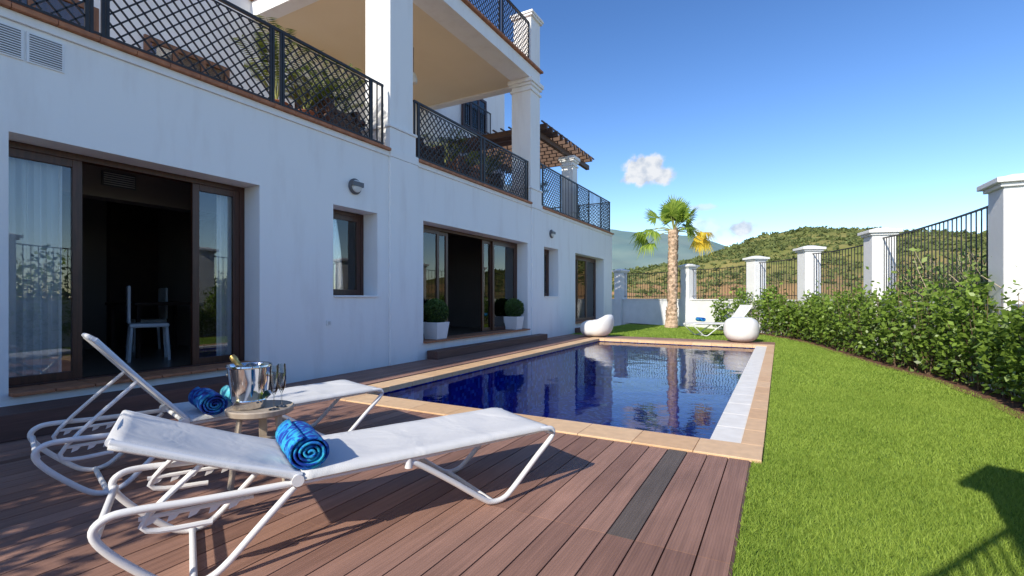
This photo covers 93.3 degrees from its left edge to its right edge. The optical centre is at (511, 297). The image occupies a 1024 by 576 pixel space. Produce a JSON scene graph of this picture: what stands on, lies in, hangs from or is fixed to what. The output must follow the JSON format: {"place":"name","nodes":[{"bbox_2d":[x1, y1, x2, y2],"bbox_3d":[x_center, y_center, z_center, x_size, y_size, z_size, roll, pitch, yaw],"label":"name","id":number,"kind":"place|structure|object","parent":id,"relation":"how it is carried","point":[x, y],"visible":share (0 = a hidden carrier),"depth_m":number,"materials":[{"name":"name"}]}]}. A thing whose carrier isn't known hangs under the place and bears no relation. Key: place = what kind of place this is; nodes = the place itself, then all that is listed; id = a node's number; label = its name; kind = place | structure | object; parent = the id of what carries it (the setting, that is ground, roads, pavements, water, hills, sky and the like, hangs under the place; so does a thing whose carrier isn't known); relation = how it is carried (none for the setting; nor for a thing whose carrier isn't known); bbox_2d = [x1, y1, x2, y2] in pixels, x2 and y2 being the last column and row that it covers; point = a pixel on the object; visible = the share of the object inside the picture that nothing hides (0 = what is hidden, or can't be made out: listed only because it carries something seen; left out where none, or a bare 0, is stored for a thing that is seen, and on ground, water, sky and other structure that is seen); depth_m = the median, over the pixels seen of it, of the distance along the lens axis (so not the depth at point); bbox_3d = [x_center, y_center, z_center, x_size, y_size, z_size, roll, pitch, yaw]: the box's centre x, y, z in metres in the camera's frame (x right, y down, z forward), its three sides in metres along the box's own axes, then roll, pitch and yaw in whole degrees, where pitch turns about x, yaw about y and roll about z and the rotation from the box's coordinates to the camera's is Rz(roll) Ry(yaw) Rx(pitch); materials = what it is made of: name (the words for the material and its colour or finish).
{"place":"outdoors","nodes":[
{"label":"outdoors","id":0,"kind":"place"},
{"bbox_2d":[0,334,774,575],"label":"wooden deck","id":1,"kind":"structure","parent":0,"point":[574,505],"depth_m":2.79,"materials":[{"name":"brown wood"}]},
{"bbox_2d":[27,333,383,495],"bbox_3d":[-2.214,0.751,3.861,0.660,1.000,2.329,0,0,43],"label":"sun lounger","id":2,"kind":"object","parent":1,"relation":"on","point":[190,413],"visible":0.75,"depth_m":3.39,"materials":[{"name":"white fabric"}]},
{"bbox_2d":[188,387,227,414],"bbox_3d":[-2.225,0.753,3.538,0.176,0.156,0.416,0,0,-43],"label":"rolled towel","id":3,"kind":"object","parent":2,"relation":"on","point":[208,401],"visible":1,"depth_m":3.42,"materials":[{"name":"blue fabric"}]},
{"bbox_2d":[220,385,231,402],"bbox_3d":[-2.168,0.773,3.805,0.138,0.122,0.437,0,0,-43],"label":"rolled towel","id":4,"kind":"object","parent":2,"relation":"on","point":[225,391],"visible":0.22,"depth_m":3.82,"materials":[{"name":"teal fabric"}]},
{"bbox_2d":[225,400,293,490],"bbox_3d":[-1.705,0.994,3.277,0.420,0.512,0.420,0,0,29],"label":"side table","id":5,"kind":"object","parent":1,"relation":"on","point":[262,415],"visible":0.37,"depth_m":3.17,"materials":[{"name":"beige wood"}]},
{"bbox_2d":[225,354,272,409],"bbox_3d":[-1.777,0.566,3.272,0.284,0.356,0.284,0,0,29],"label":"champagne bucket","id":6,"kind":"object","parent":5,"relation":"on","point":[248,384],"visible":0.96,"depth_m":3.18,"materials":[{"name":"metal"}]},
{"bbox_2d":[269,365,279,410],"bbox_3d":[-1.578,0.599,3.207,0.070,0.290,0.070,0,0,29],"label":"champagne flute","id":7,"kind":"object","parent":5,"relation":"on","point":[273,408],"visible":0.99,"depth_m":3.20,"materials":[{"name":"clear glass"}]},
{"bbox_2d":[276,363,286,407],"bbox_3d":[-1.570,0.599,3.294,0.070,0.290,0.070,0,0,29],"label":"champagne flute","id":8,"kind":"object","parent":5,"relation":"on","point":[279,406],"visible":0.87,"depth_m":3.29,"materials":[{"name":"clear glass"}]},
{"bbox_2d":[87,408,554,575],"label":"sun lounger","id":9,"kind":"object","parent":1,"relation":"on","point":[409,444],"visible":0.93,"depth_m":2.43,"materials":[{"name":"white fabric"}]},
{"bbox_2d":[275,419,329,469],"bbox_3d":[-1.093,0.753,2.510,0.192,0.170,0.427,0,0,-34],"label":"rolled towel","id":10,"kind":"object","parent":9,"relation":"on","point":[304,445],"visible":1,"depth_m":2.37,"materials":[{"name":"blue fabric"}]},
{"bbox_2d":[580,315,613,336],"bbox_3d":[2.692,0.891,15.315,1.060,0.709,1.000,0,0,29],"label":"beanbag chair","id":11,"kind":"object","parent":1,"relation":"on","point":[602,326],"visible":1,"depth_m":14.91,"materials":[{"name":"white fabric"}]},
{"bbox_2d":[728,462,750,575],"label":"deck edging","id":12,"kind":"object","parent":1,"relation":"attached to","point":[736,542],"visible":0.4,"depth_m":2.63,"materials":[{"name":"brown wood"}]},
{"bbox_2d":[723,317,759,341],"bbox_3d":[6.417,0.901,13.536,0.920,0.689,0.920,0,0,29],"label":"round pouf","id":13,"kind":"object","parent":1,"relation":"on","point":[741,329],"visible":1,"depth_m":13.20,"materials":[{"name":"white fabric"}]},
{"bbox_2d":[610,229,723,269],"bbox_3d":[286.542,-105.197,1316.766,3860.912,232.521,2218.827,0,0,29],"label":"distant mountain","id":14,"kind":"structure","parent":0,"point":[624,254],"depth_m":1215.12,"materials":[{"name":"green plant"}]},
{"bbox_2d":[470,0,1023,246],"label":"sky","id":15,"kind":"structure","parent":0,"point":[765,116],"materials":[{"name":"blue"}]},
{"bbox_2d":[612,228,984,299],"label":"hillside","id":16,"kind":"structure","parent":0,"point":[724,288],"depth_m":114.32,"materials":[{"name":"green plant"}]},
{"bbox_2d":[612,226,985,298],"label":"hillside shrubs","id":17,"kind":"object","parent":16,"relation":"on","point":[775,245],"visible":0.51,"depth_m":139.96,"materials":[{"name":"green plant"}]},
{"bbox_2d":[573,323,1023,575],"bbox_3d":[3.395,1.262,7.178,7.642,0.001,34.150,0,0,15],"label":"lawn","id":18,"kind":"structure","parent":0,"point":[903,565],"depth_m":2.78,"materials":[{"name":"green plant"}]},
{"bbox_2d":[0,0,613,442],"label":"white villa","id":19,"kind":"object","parent":18,"relation":"on","point":[148,148],"visible":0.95,"depth_m":8.17,"materials":[{"name":"paint"}]},
{"bbox_2d":[126,288,167,351],"bbox_3d":[-6.526,0.391,8.648,0.462,1.122,0.527,0,0,39],"label":"dining chair","id":20,"kind":"object","parent":19,"relation":"on","point":[163,309],"visible":0.66,"depth_m":8.71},
{"bbox_2d":[126,286,170,362],"bbox_3d":[-5.529,0.391,7.352,0.527,1.122,0.462,0,0,-41],"label":"dining chair","id":21,"kind":"object","parent":19,"relation":"on","point":[166,339],"visible":1,"depth_m":7.19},
{"bbox_2d":[105,302,205,357],"bbox_3d":[-5.986,0.515,8.177,1.000,0.870,1.100,0,0,29],"label":"dining table","id":22,"kind":"object","parent":19,"relation":"on","point":[138,305],"visible":0.85,"depth_m":7.96,"materials":[{"name":"brown wood"}]},
{"bbox_2d":[11,0,486,134],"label":"upper window frames","id":23,"kind":"structure","parent":19,"relation":"in","point":[56,4],"depth_m":9.36,"materials":[{"name":"brown wood"}]},
{"bbox_2d":[230,15,327,106],"bbox_3d":[-3.684,-3.386,7.688,1.486,1.340,1.465,0,0,29],"label":"potted palm","id":24,"kind":"object","parent":19,"relation":"on","point":[265,50],"visible":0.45,"depth_m":7.43,"materials":[{"name":"plant"}]},
{"bbox_2d":[9,162,593,377],"bbox_3d":[-0.862,-0.305,12.272,0.063,2.200,17.260,0,0,29],"label":"door and window glass","id":25,"kind":"structure","parent":19,"relation":"in","point":[344,232],"depth_m":11.06,"materials":[{"name":"clear glass"}]},
{"bbox_2d":[9,140,595,387],"bbox_3d":[-0.842,-0.315,12.301,0.120,2.486,17.500,0,0,29],"label":"door and window frames","id":26,"kind":"structure","parent":19,"relation":"in","point":[19,150],"depth_m":6.32,"materials":[{"name":"brown wood"}]},
{"bbox_2d":[285,74,355,117],"bbox_3d":[-3.411,-3.242,8.307,1.242,1.053,1.369,0,0,-43],"label":"potted palm","id":27,"kind":"object","parent":19,"relation":"on","point":[295,96],"visible":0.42,"depth_m":8.17,"materials":[{"name":"plant"}]},
{"bbox_2d":[295,87,359,133],"bbox_3d":[-3.301,-3.241,8.690,0.800,0.950,0.800,0,0,22],"label":"wicker armchair","id":28,"kind":"object","parent":19,"relation":"on","point":[319,105],"visible":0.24,"depth_m":8.36,"materials":[{"name":"brown wicker"}]},
{"bbox_2d":[298,60,365,112],"bbox_3d":[-3.231,-3.407,8.761,1.382,1.381,1.362,0,0,-21],"label":"potted palm","id":29,"kind":"object","parent":19,"relation":"on","point":[319,86],"visible":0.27,"depth_m":8.56,"materials":[{"name":"plant"}]},
{"bbox_2d":[182,54,484,134],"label":"upper window panes","id":30,"kind":"structure","parent":19,"relation":"in","point":[482,104],"depth_m":19.07,"materials":[{"name":"glass"}]},
{"bbox_2d":[416,138,444,166],"bbox_3d":[-2.050,-3.241,10.741,0.800,0.950,0.800,0,0,33],"label":"wicker armchair","id":31,"kind":"object","parent":19,"relation":"on","point":[422,151],"visible":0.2,"depth_m":10.48,"materials":[{"name":"black wicker"}]},
{"bbox_2d":[423,298,448,339],"bbox_3d":[-1.645,0.452,10.401,0.590,0.879,0.604,0,0,29],"label":"potted boxwood","id":32,"kind":"object","parent":19,"relation":"on","point":[436,327],"visible":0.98,"depth_m":10.25,"materials":[{"name":"green plant"}]},
{"bbox_2d":[421,129,469,169],"bbox_3d":[-1.601,-3.241,11.349,1.527,1.050,1.348,0,0,29],"label":"potted palm","id":33,"kind":"object","parent":19,"relation":"on","point":[457,137],"visible":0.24,"depth_m":11.15,"materials":[{"name":"plant"}]},
{"bbox_2d":[447,155,482,180],"bbox_3d":[-1.265,-3.241,12.363,0.800,0.950,0.800,0,0,-40],"label":"wicker armchair","id":34,"kind":"object","parent":19,"relation":"on","point":[466,167],"visible":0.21,"depth_m":12.10,"materials":[{"name":"wicker"}]},
{"bbox_2d":[464,102,490,134],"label":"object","id":35,"kind":"structure","parent":19,"relation":"in","point":[481,108],"depth_m":18.62,"materials":[{"name":"black metal"}]},
{"bbox_2d":[462,150,504,182],"bbox_3d":[-0.829,-3.267,12.919,1.233,1.101,1.476,0,0,-13],"label":"potted palm","id":36,"kind":"object","parent":19,"relation":"on","point":[485,161],"visible":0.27,"depth_m":12.69,"materials":[{"name":"plant"}]},
{"bbox_2d":[472,162,502,188],"bbox_3d":[-0.673,-3.241,13.636,0.800,0.950,0.800,0,0,4],"label":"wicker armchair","id":37,"kind":"object","parent":19,"relation":"on","point":[494,179],"visible":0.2,"depth_m":13.22,"materials":[{"name":"wicker"}]},
{"bbox_2d":[504,298,524,329],"bbox_3d":[0.045,0.450,13.467,0.607,0.884,0.602,0,0,29],"label":"potted boxwood","id":38,"kind":"object","parent":19,"relation":"on","point":[513,320],"visible":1,"depth_m":13.31,"materials":[{"name":"green plant"}]},
{"bbox_2d":[334,337,774,463],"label":"swimming pool","id":39,"kind":"structure","parent":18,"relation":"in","point":[709,398],"depth_m":10.19,"materials":[{"name":"liquid"}]},
{"bbox_2d":[629,195,716,327],"bbox_3d":[6.617,-1.466,19.694,3.450,5.458,2.014,0,0,-4],"label":"palm tree","id":40,"kind":"object","parent":18,"relation":"on","point":[673,210],"visible":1,"depth_m":19.71,"materials":[{"name":"plant"}]},
{"bbox_2d":[683,305,759,335],"bbox_3d":[6.836,0.751,15.775,2.329,1.000,0.660,0,0,-8],"label":"sun lounger","id":41,"kind":"object","parent":18,"relation":"on","point":[742,310],"visible":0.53,"depth_m":15.75,"materials":[{"name":"white fabric"}]},
{"bbox_2d":[696,317,705,321],"bbox_3d":[6.400,0.748,16.401,0.157,0.139,0.416,0,0,-8],"label":"rolled towel","id":42,"kind":"object","parent":41,"relation":"on","point":[702,319],"visible":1,"depth_m":16.29,"materials":[{"name":"blue fabric"}]},
{"bbox_2d":[719,330,1023,419],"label":"soil bed","id":43,"kind":"object","parent":18,"relation":"on","point":[1016,406],"visible":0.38,"depth_m":7.15,"materials":[{"name":"brown soil"}]},
{"bbox_2d":[709,249,1023,407],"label":"hedge","id":44,"kind":"object","parent":43,"relation":"on","point":[982,346],"visible":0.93,"depth_m":8.00,"materials":[{"name":"green plant"}]},
{"label":"ground","id":45,"kind":"structure","parent":0,"visible":0},
{"bbox_2d":[612,299,613,316],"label":"boundary wall","id":46,"kind":"structure","parent":45,"relation":"on","point":[613,307],"depth_m":24.38,"materials":[{"name":"white paint"}]},
{"bbox_2d":[614,272,626,325],"bbox_3d":[5.465,1.005,24.297,0.460,4.490,0.460,0,0,-32],"label":"shaft","id":47,"kind":"object","parent":45,"relation":"on","point":[620,286],"visible":0.53,"depth_m":24.11,"materials":[{"name":"white paint"}]},
{"bbox_2d":[612,269,629,272],"bbox_3d":[5.465,-1.330,24.297,0.640,0.180,0.640,0,0,-32],"label":"cap","id":48,"kind":"object","parent":47,"relation":"on","point":[619,270],"visible":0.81,"depth_m":24.10,"materials":[{"name":"white paint"}]},
{"bbox_2d":[622,299,680,325],"bbox_3d":[6.532,1.665,22.562,0.280,3.170,3.605,0,0,-32],"label":"masonry","id":49,"kind":"object","parent":45,"relation":"on","point":[645,311],"visible":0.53,"depth_m":22.70,"materials":[{"name":"white paint"}]},
{"bbox_2d":[624,270,680,297],"bbox_3d":[6.532,-0.568,22.562,0.032,1.236,3.636,0,0,-32],"label":"iron fence","id":50,"kind":"object","parent":49,"relation":"on","point":[649,284],"visible":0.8,"depth_m":23.02,"materials":[{"name":"black metal"}]},
{"bbox_2d":[681,268,695,326],"bbox_3d":[7.600,1.000,20.827,0.460,4.500,0.460,0,0,-26],"label":"shaft","id":51,"kind":"object","parent":45,"relation":"on","point":[686,285],"visible":0.53,"depth_m":20.67,"materials":[{"name":"white paint"}]},
{"bbox_2d":[678,264,699,267],"bbox_3d":[7.600,-1.340,20.827,0.640,0.180,0.640,0,0,-26],"label":"cap","id":52,"kind":"object","parent":51,"relation":"on","point":[688,266],"visible":0.81,"depth_m":20.61,"materials":[{"name":"white paint"}]},
{"bbox_2d":[690,299,744,329],"bbox_3d":[8.219,1.665,19.169,0.280,3.170,3.069,0,0,-20],"label":"masonry","id":53,"kind":"object","parent":45,"relation":"on","point":[700,308],"visible":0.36,"depth_m":19.73,"materials":[{"name":"white paint"}]},
{"bbox_2d":[692,265,745,297],"bbox_3d":[8.219,-0.572,19.169,0.029,1.244,3.101,0,0,-21],"label":"iron fence","id":54,"kind":"object","parent":53,"relation":"on","point":[708,280],"visible":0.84,"depth_m":19.71,"materials":[{"name":"black metal"}]},
{"bbox_2d":[746,261,765,317],"bbox_3d":[8.838,0.970,17.511,0.460,4.560,0.460,0,0,-11],"label":"shaft","id":55,"kind":"object","parent":45,"relation":"on","point":[752,276],"visible":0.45,"depth_m":17.31,"materials":[{"name":"white paint"}]},
{"bbox_2d":[742,256,769,260],"bbox_3d":[8.838,-1.400,17.511,0.640,0.180,0.640,0,0,-11],"label":"cap","id":56,"kind":"object","parent":55,"relation":"on","point":[757,258],"visible":0.92,"depth_m":17.26,"materials":[{"name":"white paint"}]},
{"bbox_2d":[756,299,796,337],"bbox_3d":[8.848,1.665,15.962,0.280,3.170,2.628,0,0,0],"label":"masonry","id":57,"kind":"object","parent":45,"relation":"on","point":[768,319],"visible":0.12,"depth_m":16.56,"materials":[{"name":"white paint"}]},
{"bbox_2d":[759,258,796,298],"bbox_3d":[8.848,-0.601,15.962,0.027,1.301,2.660,0,0,0],"label":"iron fence","id":58,"kind":"object","parent":57,"relation":"on","point":[791,295],"visible":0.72,"depth_m":16.04,"materials":[{"name":"black metal"}]},
{"bbox_2d":[797,251,820,339],"bbox_3d":[8.858,0.950,14.413,0.460,4.600,0.460,0,0,4],"label":"shaft","id":59,"kind":"object","parent":45,"relation":"on","point":[806,270],"visible":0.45,"depth_m":14.20,"materials":[{"name":"white paint"}]},
{"bbox_2d":[793,246,825,252],"bbox_3d":[8.858,-1.440,14.413,0.640,0.180,0.640,0,0,4],"label":"cap","id":60,"kind":"object","parent":59,"relation":"on","point":[809,248],"visible":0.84,"depth_m":14.15,"materials":[{"name":"white paint"}]},
{"bbox_2d":[864,235,895,353],"bbox_3d":[8.374,0.930,11.022,0.460,4.640,0.460,0,0,16],"label":"shaft","id":61,"kind":"object","parent":45,"relation":"on","point":[874,253],"visible":0.3,"depth_m":10.84,"materials":[{"name":"white paint"}]},
{"bbox_2d":[857,228,902,237],"bbox_3d":[8.374,-1.480,11.022,0.640,0.180,0.640,0,0,16],"label":"cap","id":62,"kind":"object","parent":61,"relation":"on","point":[882,231],"visible":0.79,"depth_m":10.77,"materials":[{"name":"white paint"}]},
{"bbox_2d":[877,301,986,383],"bbox_3d":[7.485,1.665,8.656,0.280,3.170,4.584,0,0,21],"label":"masonry","id":63,"kind":"object","parent":45,"relation":"on","point":[970,377],"depth_m":8.23,"materials":[{"name":"white paint"}]},
{"bbox_2d":[882,206,987,299],"bbox_3d":[7.485,-0.645,8.656,0.030,1.389,4.616,0,0,21],"label":"iron fence","id":64,"kind":"object","parent":63,"relation":"on","point":[952,219],"visible":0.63,"depth_m":8.31,"materials":[{"name":"black metal"}]},
{"bbox_2d":[889,245,1022,319],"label":"dry shrub","id":65,"kind":"object","parent":45,"relation":"on","point":[963,276],"visible":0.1,"depth_m":8.72,"materials":[{"name":"green plant"}]},
{"bbox_2d":[988,186,1023,394],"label":"shaft","id":66,"kind":"object","parent":45,"relation":"on","point":[1006,228],"visible":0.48,"depth_m":6.17,"materials":[{"name":"white paint"}]},
{"bbox_2d":[977,173,1023,194],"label":"cap","id":67,"kind":"object","parent":66,"relation":"on","point":[995,184],"visible":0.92,"depth_m":6.16,"materials":[{"name":"white paint"}]},
{"bbox_2d":[1010,304,1023,397],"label":"masonry","id":68,"kind":"object","parent":45,"relation":"on","point":[1020,305],"visible":0.11,"depth_m":5.94,"materials":[{"name":"white paint"}]},
{"bbox_3d":[8.616,1.665,12.717,0.280,3.170,2.955,0,0,8],"label":"masonry","id":69,"kind":"object","parent":45,"relation":"on","visible":0},
{"bbox_2d":[812,244,863,297],"bbox_3d":[8.616,-0.622,12.717,0.028,1.343,2.986,0,0,8],"label":"iron fence","id":70,"kind":"object","parent":69,"relation":"on","point":[839,250],"visible":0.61,"depth_m":12.71,"materials":[{"name":"black metal"}]}
]}

